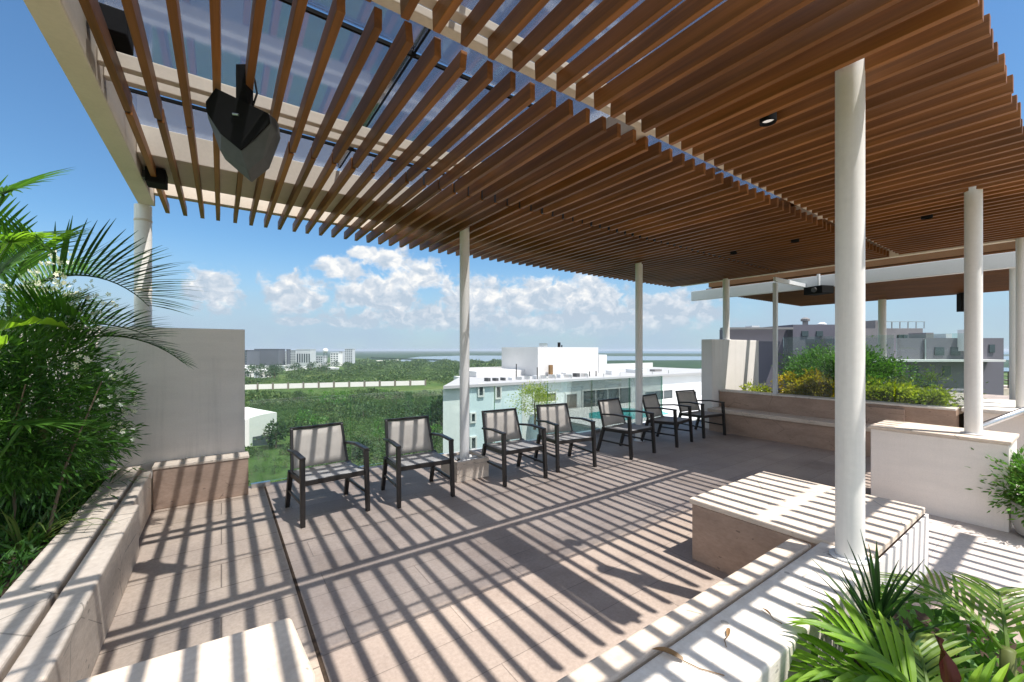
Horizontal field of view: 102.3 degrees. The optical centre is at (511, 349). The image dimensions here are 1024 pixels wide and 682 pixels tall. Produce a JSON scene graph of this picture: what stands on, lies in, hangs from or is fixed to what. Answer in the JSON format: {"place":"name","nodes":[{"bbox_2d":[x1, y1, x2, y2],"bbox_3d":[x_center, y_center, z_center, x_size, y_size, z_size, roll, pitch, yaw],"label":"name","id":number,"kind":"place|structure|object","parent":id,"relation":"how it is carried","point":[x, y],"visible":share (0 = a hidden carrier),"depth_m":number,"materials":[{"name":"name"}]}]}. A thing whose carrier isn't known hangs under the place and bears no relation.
{"place":"outdoors","nodes":[
{"label":"outdoors","id":0,"kind":"place"},
{"bbox_2d":[245,407,276,446],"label":"warehouse","id":1,"kind":"structure","parent":0,"point":[257,421],"depth_m":134.88,"materials":[{"name":"white paint"}]},
{"bbox_2d":[253,436,273,445],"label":"door","id":2,"kind":"structure","parent":1,"relation":"in","point":[256,442],"depth_m":134.80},
{"bbox_2d":[245,437,289,485],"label":"lawn","id":3,"kind":"structure","parent":0,"point":[255,475],"depth_m":112.66,"materials":[{"name":"plant"}]},
{"bbox_2d":[253,418,289,447],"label":"tree","id":4,"kind":"object","parent":3,"relation":"on","point":[275,432],"visible":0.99,"depth_m":131.61,"materials":[{"name":"green plant"}]},
{"bbox_2d":[0,0,1023,349],"label":"sky","id":5,"kind":"structure","parent":0,"point":[287,289],"materials":[{"name":"blue"}]},
{"bbox_2d":[443,342,700,453],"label":"hotel","id":6,"kind":"structure","parent":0,"point":[559,367],"depth_m":53.63,"materials":[{"name":"white paint"}]},
{"bbox_2d":[470,412,475,423],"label":"window","id":7,"kind":"structure","parent":6,"relation":"in","point":[473,414],"depth_m":42.52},
{"bbox_2d":[470,436,476,449],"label":"window","id":8,"kind":"structure","parent":6,"relation":"in","point":[473,439],"depth_m":42.58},
{"bbox_2d":[477,383,484,396],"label":"window","id":9,"kind":"structure","parent":6,"relation":"in","point":[480,390],"depth_m":43.05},
{"bbox_2d":[495,386,501,398],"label":"window","id":10,"kind":"structure","parent":6,"relation":"in","point":[498,389],"depth_m":44.29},
{"bbox_2d":[532,391,556,403],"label":"window","id":11,"kind":"structure","parent":6,"relation":"in","point":[555,392],"depth_m":48.65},
{"bbox_2d":[565,393,568,404],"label":"window","id":12,"kind":"structure","parent":6,"relation":"in","point":[566,394],"depth_m":49.93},
{"bbox_2d":[662,389,672,398],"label":"window","id":13,"kind":"structure","parent":6,"relation":"in","point":[666,393],"depth_m":61.09,"materials":[{"name":"glass"}]},
{"bbox_2d":[139,422,1023,681],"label":"terrace floor","id":14,"kind":"structure","parent":0,"point":[529,573],"depth_m":3.41,"materials":[{"name":"tile"}]},
{"bbox_2d":[0,465,140,681],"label":"planter","id":15,"kind":"object","parent":14,"relation":"on","point":[29,596],"visible":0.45,"depth_m":2.37,"materials":[{"name":"stone"}]},
{"bbox_2d":[0,316,70,466],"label":"broad leaf plant","id":16,"kind":"object","parent":15,"relation":"on","point":[21,322],"visible":0.73,"depth_m":2.81,"materials":[{"name":"plant"}]},
{"bbox_2d":[0,488,90,543],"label":"grass tuft","id":17,"kind":"object","parent":15,"relation":"on","point":[2,518],"visible":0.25,"depth_m":3.03,"materials":[{"name":"green plant"}]},
{"bbox_2d":[0,167,104,457],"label":"leaf plant","id":18,"kind":"object","parent":15,"relation":"on","point":[18,256],"visible":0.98,"depth_m":2.70,"materials":[{"name":"green plant"}]},
{"bbox_2d":[0,467,111,594],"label":"ground cover","id":19,"kind":"object","parent":15,"relation":"on","point":[20,554],"visible":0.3,"depth_m":2.74,"materials":[{"name":"green plant"}]},
{"bbox_2d":[0,484,119,552],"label":"grass tuft","id":20,"kind":"object","parent":15,"relation":"on","point":[13,523],"visible":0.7,"depth_m":2.81,"materials":[{"name":"green plant"}]},
{"bbox_2d":[27,483,108,528],"bbox_3d":[-3.491,1.198,3.269,0.579,0.353,0.658,0,0,-22],"label":"grass tuft","id":21,"kind":"object","parent":15,"relation":"on","point":[77,503],"visible":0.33,"depth_m":3.29,"materials":[{"name":"green plant"}]},
{"bbox_2d":[0,250,147,540],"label":"bush","id":22,"kind":"object","parent":15,"relation":"on","point":[100,397],"visible":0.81,"depth_m":3.08,"materials":[{"name":"green plant"}]},
{"bbox_2d":[0,175,207,512],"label":"areca palm","id":23,"kind":"object","parent":15,"relation":"on","point":[34,260],"visible":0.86,"depth_m":3.33,"materials":[{"name":"green plant"}]},
{"bbox_2d":[72,453,152,491],"bbox_3d":[-3.867,1.185,3.959,0.692,0.408,0.706,0,0,-35],"label":"grass tuft","id":24,"kind":"object","parent":15,"relation":"on","point":[113,476],"visible":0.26,"depth_m":3.91,"materials":[{"name":"green plant"}]},
{"bbox_2d":[2,471,150,681],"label":"stone bench","id":25,"kind":"object","parent":14,"relation":"on","point":[66,641],"visible":1,"depth_m":2.21,"materials":[{"name":"stone"}]},
{"bbox_2d":[1,326,244,503],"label":"tall wall","id":26,"kind":"structure","parent":14,"relation":"on","point":[198,411],"depth_m":4.70,"materials":[{"name":"paint"}]},
{"bbox_2d":[90,486,323,681],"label":"path cream","id":27,"kind":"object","parent":14,"relation":"on","point":[204,572],"visible":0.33,"depth_m":2.98,"materials":[{"name":"tile"}]},
{"bbox_2d":[75,618,315,681],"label":"corner bench","id":28,"kind":"object","parent":27,"relation":"on","point":[273,652],"visible":1,"depth_m":1.65,"materials":[{"name":"stone"}]},
{"bbox_2d":[152,451,248,509],"bbox_3d":[-3.515,1.469,4.700,0.868,0.462,0.270,0,0,-35],"label":"stone ledge","id":29,"kind":"object","parent":27,"relation":"on","point":[182,482],"visible":1,"depth_m":4.59,"materials":[{"name":"brown stone"}]},
{"bbox_2d":[264,486,329,681],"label":"floor joint","id":30,"kind":"object","parent":14,"relation":"on","point":[319,657],"visible":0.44,"depth_m":2.76,"materials":[{"name":"metal"}]},
{"bbox_2d":[285,422,369,527],"bbox_3d":[-1.982,1.277,4.411,0.670,0.858,0.724,0,0,-40],"label":"armchair","id":31,"kind":"object","parent":14,"relation":"on","point":[311,445],"visible":1,"depth_m":4.49,"materials":[{"name":"metal"}]},
{"bbox_2d":[381,415,454,507],"bbox_3d":[-1.133,1.277,4.901,0.670,0.858,0.724,0,0,-32],"label":"armchair","id":32,"kind":"object","parent":14,"relation":"on","point":[403,435],"visible":1,"depth_m":5.00,"materials":[{"name":"metal"}]},
{"bbox_2d":[251,376,661,488],"bbox_3d":[0.279,1.160,7.512,8.550,1.080,0.060,0,0,-35],"label":"glass railing","id":33,"kind":"object","parent":14,"relation":"on","point":[585,396],"visible":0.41,"depth_m":8.56,"materials":[{"name":"clear"}]},
{"bbox_2d":[441,450,488,482],"bbox_3d":[-0.644,1.570,5.602,0.480,0.260,0.480,0,0,-35],"label":"column planter","id":34,"kind":"object","parent":14,"relation":"on","point":[475,465],"visible":0.73,"depth_m":5.44,"materials":[{"name":"stone"}]},
{"bbox_2d":[481,408,547,486],"bbox_3d":[0.000,1.277,5.589,0.670,0.858,0.724,0,0,-32],"label":"armchair","id":35,"kind":"object","parent":14,"relation":"on","point":[503,426],"visible":0.99,"depth_m":5.67,"materials":[{"name":"metal"}]},
{"bbox_2d":[23,0,1023,565],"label":"pergola","id":36,"kind":"object","parent":14,"relation":"on","point":[635,142],"visible":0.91,"depth_m":3.02,"materials":[{"name":"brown wood"}]},
{"bbox_2d":[87,2,133,55],"bbox_3d":[-2.262,-1.810,2.321,0.175,0.140,0.200,0,0,-35],"label":"box lamp","id":37,"kind":"object","parent":36,"relation":"attached to","point":[117,26],"visible":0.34,"depth_m":2.28,"materials":[{"name":"black plastic"}]},
{"bbox_2d":[142,166,167,189],"bbox_3d":[-3.368,-1.620,3.890,0.175,0.140,0.200,0,0,-35],"label":"box lamp","id":38,"kind":"object","parent":36,"relation":"attached to","point":[159,180],"visible":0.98,"depth_m":3.84,"materials":[{"name":"black plastic"}]},
{"bbox_2d":[206,64,280,181],"bbox_3d":[-1.631,-1.384,2.496,0.414,0.688,0.123,0,0,0],"label":"loudspeaker","id":39,"kind":"object","parent":36,"relation":"hanging from","point":[246,133],"visible":0.94,"depth_m":2.46,"materials":[{"name":"grey plastic"}]},
{"bbox_2d":[759,112,776,126],"bbox_3d":[1.782,-1.660,2.870,0.104,0.160,0.104,0,0,-35],"label":"downlight","id":40,"kind":"object","parent":36,"relation":"attached to","point":[768,120],"visible":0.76,"depth_m":2.86,"materials":[{"name":"black plastic"}]},
{"bbox_2d":[921,214,932,219],"bbox_3d":[4.985,-1.660,4.956,0.104,0.160,0.104,0,0,-35],"label":"downlight","id":41,"kind":"object","parent":36,"relation":"attached to","point":[925,217],"visible":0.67,"depth_m":4.95,"materials":[{"name":"black plastic"}]},
{"bbox_2d":[534,403,596,472],"bbox_3d":[0.775,1.277,6.167,0.670,0.858,0.724,0,0,-25],"label":"armchair","id":42,"kind":"object","parent":14,"relation":"on","point":[555,418],"visible":0.96,"depth_m":6.29,"materials":[{"name":"metal"}]},
{"bbox_2d":[596,398,655,459],"bbox_3d":[1.888,1.277,6.870,0.670,0.858,0.724,0,0,-39],"label":"armchair","id":43,"kind":"object","parent":14,"relation":"on","point":[611,412],"visible":1,"depth_m":6.88,"materials":[{"name":"metal"}]},
{"bbox_2d":[640,393,692,447],"bbox_3d":[2.863,1.277,7.651,0.670,0.858,0.724,0,0,-44],"label":"armchair","id":44,"kind":"object","parent":14,"relation":"on","point":[651,403],"visible":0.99,"depth_m":7.63,"materials":[{"name":"metal"}]},
{"bbox_2d":[675,390,725,437],"bbox_3d":[3.808,1.277,8.380,0.670,0.858,0.724,0,0,-28],"label":"armchair","id":45,"kind":"object","parent":14,"relation":"on","point":[688,398],"visible":0.93,"depth_m":8.43,"materials":[{"name":"metal"}]},
{"bbox_2d":[556,538,1023,681],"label":"planter bench","id":46,"kind":"object","parent":14,"relation":"on","point":[778,582],"visible":0.5,"depth_m":1.83,"materials":[{"name":"stone"}]},
{"bbox_2d":[653,647,723,675],"bbox_3d":[0.677,1.202,1.601,0.263,0.021,0.032,0,0,30],"label":"dry leaf","id":47,"kind":"object","parent":46,"relation":"on","point":[671,652],"visible":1,"depth_m":1.63,"materials":[{"name":"plant"}]},
{"bbox_2d":[724,628,729,646],"bbox_3d":[0.907,1.207,1.739,0.016,0.012,0.132,0,0,36],"label":"dry leaf","id":48,"kind":"object","parent":46,"relation":"on","point":[727,631],"visible":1,"depth_m":1.75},
{"bbox_2d":[796,530,960,671],"bbox_3d":[1.649,1.222,1.887,0.450,0.776,0.518,0,0,-35],"label":"dracaena","id":49,"kind":"object","parent":46,"relation":"on","point":[884,605],"visible":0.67,"depth_m":1.85,"materials":[{"name":"green plant"}]},
{"bbox_2d":[784,590,1023,681],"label":"parlour palm","id":50,"kind":"object","parent":46,"relation":"on","point":[897,657],"visible":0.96,"depth_m":1.61,"materials":[{"name":"green plant"}]},
{"bbox_2d":[801,579,1023,681],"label":"under planting","id":51,"kind":"object","parent":46,"relation":"on","point":[988,647],"visible":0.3,"depth_m":2.00,"materials":[{"name":"green plant"}]},
{"bbox_2d":[865,564,1023,681],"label":"arching palm","id":52,"kind":"object","parent":46,"relation":"on","point":[1007,654],"visible":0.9,"depth_m":1.90,"materials":[{"name":"green plant"}]},
{"bbox_2d":[934,634,961,681],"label":"red cordyline","id":53,"kind":"object","parent":46,"relation":"on","point":[949,670],"visible":1,"depth_m":1.44,"materials":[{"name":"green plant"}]},
{"bbox_2d":[690,471,928,593],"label":"stone block","id":54,"kind":"structure","parent":14,"relation":"on","point":[738,524],"depth_m":3.09,"materials":[{"name":"brown stone"}]},
{"bbox_2d":[929,485,1023,597],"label":"white path","id":55,"kind":"structure","parent":14,"relation":"on","point":[994,558],"depth_m":3.45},
{"bbox_2d":[869,420,1018,532],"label":"pedestal wall","id":56,"kind":"structure","parent":55,"relation":"on","point":[920,464],"depth_m":4.19,"materials":[{"name":"paint"}]},
{"bbox_2d":[983,407,1023,429],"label":"handrail","id":57,"kind":"object","parent":55,"relation":"on","point":[1002,418],"visible":0.25,"depth_m":4.56,"materials":[{"name":"metal"}]},
{"bbox_2d":[1010,500,1023,535],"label":"plant pot","id":58,"kind":"object","parent":55,"relation":"on","point":[1018,527],"visible":0.55,"depth_m":3.74,"materials":[{"name":"concrete"}]},
{"bbox_2d":[965,445,1023,526],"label":"shrub","id":59,"kind":"object","parent":58,"relation":"in","point":[1015,474],"visible":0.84,"depth_m":3.79,"materials":[{"name":"green plant"}]},
{"bbox_2d":[245,357,1007,469],"bbox_3d":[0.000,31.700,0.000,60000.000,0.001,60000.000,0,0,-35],"label":"ground","id":60,"kind":"structure","parent":0,"point":[434,386],"depth_m":338.80,"materials":[{"name":"plant"}]},
{"bbox_2d":[245,350,258,364],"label":"tower block","id":61,"kind":"structure","parent":60,"relation":"on","point":[251,357],"depth_m":649.71,"materials":[{"name":"concrete"}]},
{"bbox_2d":[248,365,263,377],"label":"tree","id":62,"kind":"object","parent":60,"relation":"on","point":[256,369],"visible":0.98,"depth_m":457.12,"materials":[{"name":"plant"}]},
{"bbox_2d":[254,370,271,377],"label":"villa","id":63,"kind":"object","parent":60,"relation":"on","point":[263,376],"visible":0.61,"depth_m":466.13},
{"bbox_2d":[254,349,284,365],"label":"tower block","id":64,"kind":"structure","parent":60,"relation":"on","point":[267,357],"depth_m":690.00,"materials":[{"name":"concrete"}]},
{"bbox_2d":[266,366,282,378],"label":"tree","id":65,"kind":"object","parent":60,"relation":"on","point":[274,370],"visible":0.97,"depth_m":456.87,"materials":[{"name":"green plant"}]},
{"bbox_2d":[286,349,290,365],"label":"tower block","id":66,"kind":"structure","parent":60,"relation":"on","point":[288,356],"depth_m":701.61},
{"bbox_2d":[291,350,295,364],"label":"tower block","id":67,"kind":"structure","parent":60,"relation":"on","point":[293,356],"depth_m":760.00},
{"bbox_2d":[294,408,315,422],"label":"tree","id":68,"kind":"object","parent":60,"relation":"on","point":[302,415],"visible":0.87,"depth_m":163.79,"materials":[{"name":"green plant"}]},
{"bbox_2d":[296,349,315,367],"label":"tower block","id":69,"kind":"structure","parent":60,"relation":"on","point":[304,357],"depth_m":720.00,"materials":[{"name":"concrete"}]},
{"bbox_2d":[309,415,328,424],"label":"tree","id":70,"kind":"object","parent":60,"relation":"on","point":[324,416],"visible":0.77,"depth_m":159.01,"materials":[{"name":"green plant"}]},
{"bbox_2d":[316,356,326,366],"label":"tower block","id":71,"kind":"structure","parent":60,"relation":"on","point":[320,359],"depth_m":780.00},
{"bbox_2d":[325,411,340,421],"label":"tree","id":72,"kind":"object","parent":60,"relation":"on","point":[335,417],"visible":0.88,"depth_m":173.93,"materials":[{"name":"green plant"}]},
{"bbox_2d":[245,379,425,389],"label":"panel wall","id":73,"kind":"structure","parent":60,"relation":"on","point":[334,384],"depth_m":342.75,"materials":[{"name":"white paint"}]},
{"bbox_2d":[330,353,342,365],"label":"tower block","id":74,"kind":"structure","parent":60,"relation":"on","point":[337,357],"depth_m":800.00,"materials":[{"name":"concrete"}]},
{"bbox_2d":[329,396,348,405],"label":"tree","id":75,"kind":"object","parent":60,"relation":"on","point":[340,401],"visible":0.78,"depth_m":211.83,"materials":[{"name":"green plant"}]},
{"bbox_2d":[332,390,345,397],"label":"tree","id":76,"kind":"object","parent":60,"relation":"on","point":[340,394],"visible":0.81,"depth_m":246.37,"materials":[{"name":"green plant"}]},
{"bbox_2d":[345,349,354,362],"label":"tower block","id":77,"kind":"structure","parent":60,"relation":"on","point":[349,355],"depth_m":820.00,"materials":[{"name":"concrete"}]},
{"bbox_2d":[347,435,375,456],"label":"tree","id":78,"kind":"object","parent":60,"relation":"on","point":[358,449],"visible":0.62,"depth_m":117.53,"materials":[{"name":"green plant"}]},
{"bbox_2d":[355,401,371,416],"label":"tree","id":79,"kind":"object","parent":60,"relation":"on","point":[363,409],"visible":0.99,"depth_m":188.45,"materials":[{"name":"green plant"}]},
{"bbox_2d":[245,358,501,483],"bbox_3d":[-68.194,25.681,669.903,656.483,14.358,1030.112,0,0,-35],"label":"mangrove wood","id":80,"kind":"object","parent":60,"relation":"on","point":[446,370],"visible":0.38,"depth_m":252.18,"materials":[{"name":"green plant"}]},
{"bbox_2d":[371,427,384,438],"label":"tree","id":81,"kind":"object","parent":60,"relation":"on","point":[379,431],"visible":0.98,"depth_m":142.28,"materials":[{"name":"green plant"}]},
{"bbox_2d":[386,386,402,404],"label":"tree","id":82,"kind":"object","parent":60,"relation":"on","point":[396,395],"visible":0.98,"depth_m":237.02,"materials":[{"name":"green plant"}]},
{"bbox_2d":[396,407,414,417],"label":"tree","id":83,"kind":"object","parent":60,"relation":"on","point":[407,414],"visible":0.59,"depth_m":170.16,"materials":[{"name":"green plant"}]},
{"bbox_2d":[416,395,442,433],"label":"tree","id":84,"kind":"object","parent":60,"relation":"on","point":[436,406],"visible":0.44,"depth_m":148.33,"materials":[{"name":"green plant"}]},
{"bbox_2d":[430,424,442,438],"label":"tree","id":85,"kind":"object","parent":60,"relation":"on","point":[435,427],"visible":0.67,"depth_m":141.00,"materials":[{"name":"green plant"}]},
{"bbox_2d":[505,380,558,429],"bbox_3d":[2.217,4.934,37.840,5.118,4.848,4.825,0,0,32],"label":"tree","id":86,"kind":"object","parent":60,"relation":"on","point":[542,395],"visible":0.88,"depth_m":37.90,"materials":[{"name":"green plant"}]},
{"bbox_2d":[285,350,1008,368],"bbox_3d":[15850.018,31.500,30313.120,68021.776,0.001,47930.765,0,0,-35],"label":"coast land","id":87,"kind":"structure","parent":0,"point":[369,354],"depth_m":2830.07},
{"bbox_2d":[401,355,1008,361],"bbox_3d":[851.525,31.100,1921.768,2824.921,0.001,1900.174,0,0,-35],"label":"lagoon","id":88,"kind":"structure","parent":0,"point":[477,357],"depth_m":1689.84,"materials":[{"name":"blue liquid"}]},
{"bbox_2d":[371,357,443,360],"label":"causeway","id":89,"kind":"structure","parent":88,"relation":"on","point":[405,358],"depth_m":1323.07,"materials":[{"name":"concrete"}]},
{"bbox_2d":[598,350,1008,353],"bbox_3d":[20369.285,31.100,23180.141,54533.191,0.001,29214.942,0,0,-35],"label":"sea","id":90,"kind":"structure","parent":0,"point":[675,351],"depth_m":8063.82,"materials":[{"name":"teal"}]},
{"bbox_2d":[685,392,1008,425],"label":"terrace floor","id":91,"kind":"structure","parent":0,"point":[990,396],"depth_m":14.75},
{"bbox_2d":[701,339,758,428],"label":"end wall","id":92,"kind":"structure","parent":91,"relation":"on","point":[730,364],"depth_m":9.15,"materials":[{"name":"white paint"}]},
{"bbox_2d":[707,406,871,456],"bbox_3d":[5.165,1.462,7.622,0.465,0.475,2.970,0,0,-35],"label":"wall bench","id":93,"kind":"object","parent":91,"relation":"on","point":[814,432],"depth_m":7.59,"materials":[{"name":"brown stone"}]},
{"bbox_2d":[719,389,963,427],"bbox_3d":[6.254,1.282,8.034,1.920,0.835,3.530,0,0,-35],"label":"planter","id":94,"kind":"object","parent":91,"relation":"on","point":[824,407],"visible":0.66,"depth_m":7.36,"materials":[{"name":"brown stone"}]},
{"bbox_2d":[739,379,772,391],"bbox_3d":[5.304,0.843,8.912,0.655,0.410,0.711,0,0,18],"label":"yellow croton","id":95,"kind":"object","parent":94,"relation":"in","point":[756,389],"visible":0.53,"depth_m":8.90,"materials":[{"name":"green plant"}]},
{"bbox_2d":[769,366,834,397],"bbox_3d":[5.843,0.675,8.077,0.942,0.748,1.485,0,0,-35],"label":"yellow croton","id":96,"kind":"object","parent":94,"relation":"in","point":[799,387],"visible":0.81,"depth_m":7.97,"materials":[{"name":"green plant"}]},
{"bbox_2d":[691,251,1015,393],"bbox_3d":[6.094,-0.345,8.148,1.570,2.450,6.300,0,0,-35],"label":"steel frame","id":97,"kind":"object","parent":94,"relation":"on","point":[1007,260],"visible":0.85,"depth_m":8.08,"materials":[{"name":"paint"}]},
{"bbox_2d":[804,274,833,295],"bbox_3d":[6.373,-1.370,8.597,0.360,0.420,0.400,0,0,-15],"label":"projector","id":98,"kind":"object","parent":97,"relation":"attached to","point":[818,289],"visible":1,"depth_m":8.48,"materials":[{"name":"black plastic"}]},
{"bbox_2d":[778,335,934,399],"bbox_3d":[6.443,0.331,8.072,1.681,1.412,2.624,0,0,-35],"label":"green shrub","id":99,"kind":"object","parent":94,"relation":"in","point":[825,363],"visible":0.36,"depth_m":7.83,"materials":[{"name":"green plant"}]},
{"bbox_2d":[783,333,949,406],"bbox_3d":[6.056,0.305,7.117,0.012,1.110,2.460,0,0,-35],"label":"glass screen","id":100,"kind":"object","parent":94,"relation":"on","point":[783,368],"visible":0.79,"depth_m":8.12,"materials":[{"name":"white"}]},
{"bbox_2d":[865,375,925,403],"bbox_3d":[6.470,0.743,7.242,0.831,0.622,1.370,0,0,-35],"label":"lime croton","id":101,"kind":"object","parent":94,"relation":"in","point":[889,391],"visible":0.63,"depth_m":7.05,"materials":[{"name":"green plant"}]},
{"bbox_2d":[899,380,960,407],"bbox_3d":[6.821,0.777,6.763,0.801,0.571,0.753,0,0,-35],"label":"lime croton","id":102,"kind":"object","parent":94,"relation":"in","point":[943,396],"visible":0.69,"depth_m":6.64,"materials":[{"name":"green plant"}]},
{"bbox_2d":[885,365,987,406],"bbox_3d":[7.097,0.640,7.143,1.046,0.794,1.416,0,0,-15],"label":"green shrub","id":103,"kind":"object","parent":94,"relation":"in","point":[929,377],"visible":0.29,"depth_m":7.08,"materials":[{"name":"green plant"}]},
{"bbox_2d":[706,241,1015,399],"bbox_3d":[9.634,-0.075,10.764,6.450,3.550,5.900,0,0,-35],"label":"pergola","id":104,"kind":"object","parent":91,"relation":"on","point":[881,293],"visible":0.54,"depth_m":9.81,"materials":[{"name":"white wood"}]},
{"bbox_2d":[956,293,963,311],"bbox_3d":[12.391,-1.325,11.247,0.396,0.550,0.260,0,0,15],"label":"wall speaker","id":105,"kind":"object","parent":104,"relation":"attached to","point":[959,302],"depth_m":11.25,"materials":[{"name":"black plastic"}]},
{"bbox_2d":[961,399,1023,458],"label":"stone counter","id":106,"kind":"object","parent":91,"relation":"on","point":[993,408],"visible":0.37,"depth_m":5.82,"materials":[{"name":"white stone"}]},
{"bbox_2d":[720,317,1008,395],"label":"grey building","id":107,"kind":"structure","parent":0,"point":[945,352],"depth_m":22.00,"materials":[{"name":"concrete"}]},
{"bbox_2d":[910,366,918,375],"bbox_3d":[21.434,1.119,21.972,0.402,0.516,0.045,0,0,0],"label":"window","id":108,"kind":"structure","parent":107,"relation":"in","point":[914,369],"depth_m":21.95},
{"bbox_2d":[934,347,943,354],"bbox_3d":[22.768,0.072,21.972,0.488,0.430,0.045,0,0,0],"label":"window","id":109,"kind":"structure","parent":107,"relation":"in","point":[937,350],"depth_m":21.95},
{"bbox_2d":[942,366,950,375],"bbox_3d":[23.155,1.119,21.972,0.402,0.516,0.045,0,0,0],"label":"window","id":110,"kind":"structure","parent":107,"relation":"in","point":[947,369],"depth_m":21.95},
{"bbox_2d":[951,347,960,354],"bbox_3d":[23.629,0.072,21.972,0.488,0.430,0.045,0,0,0],"label":"window","id":111,"kind":"structure","parent":107,"relation":"in","point":[954,350],"depth_m":21.95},
{"bbox_2d":[989,345,994,352],"bbox_3d":[25.565,-0.072,21.972,0.287,0.430,0.045,0,0,0],"label":"window","id":112,"kind":"structure","parent":107,"relation":"in","point":[991,347],"depth_m":21.95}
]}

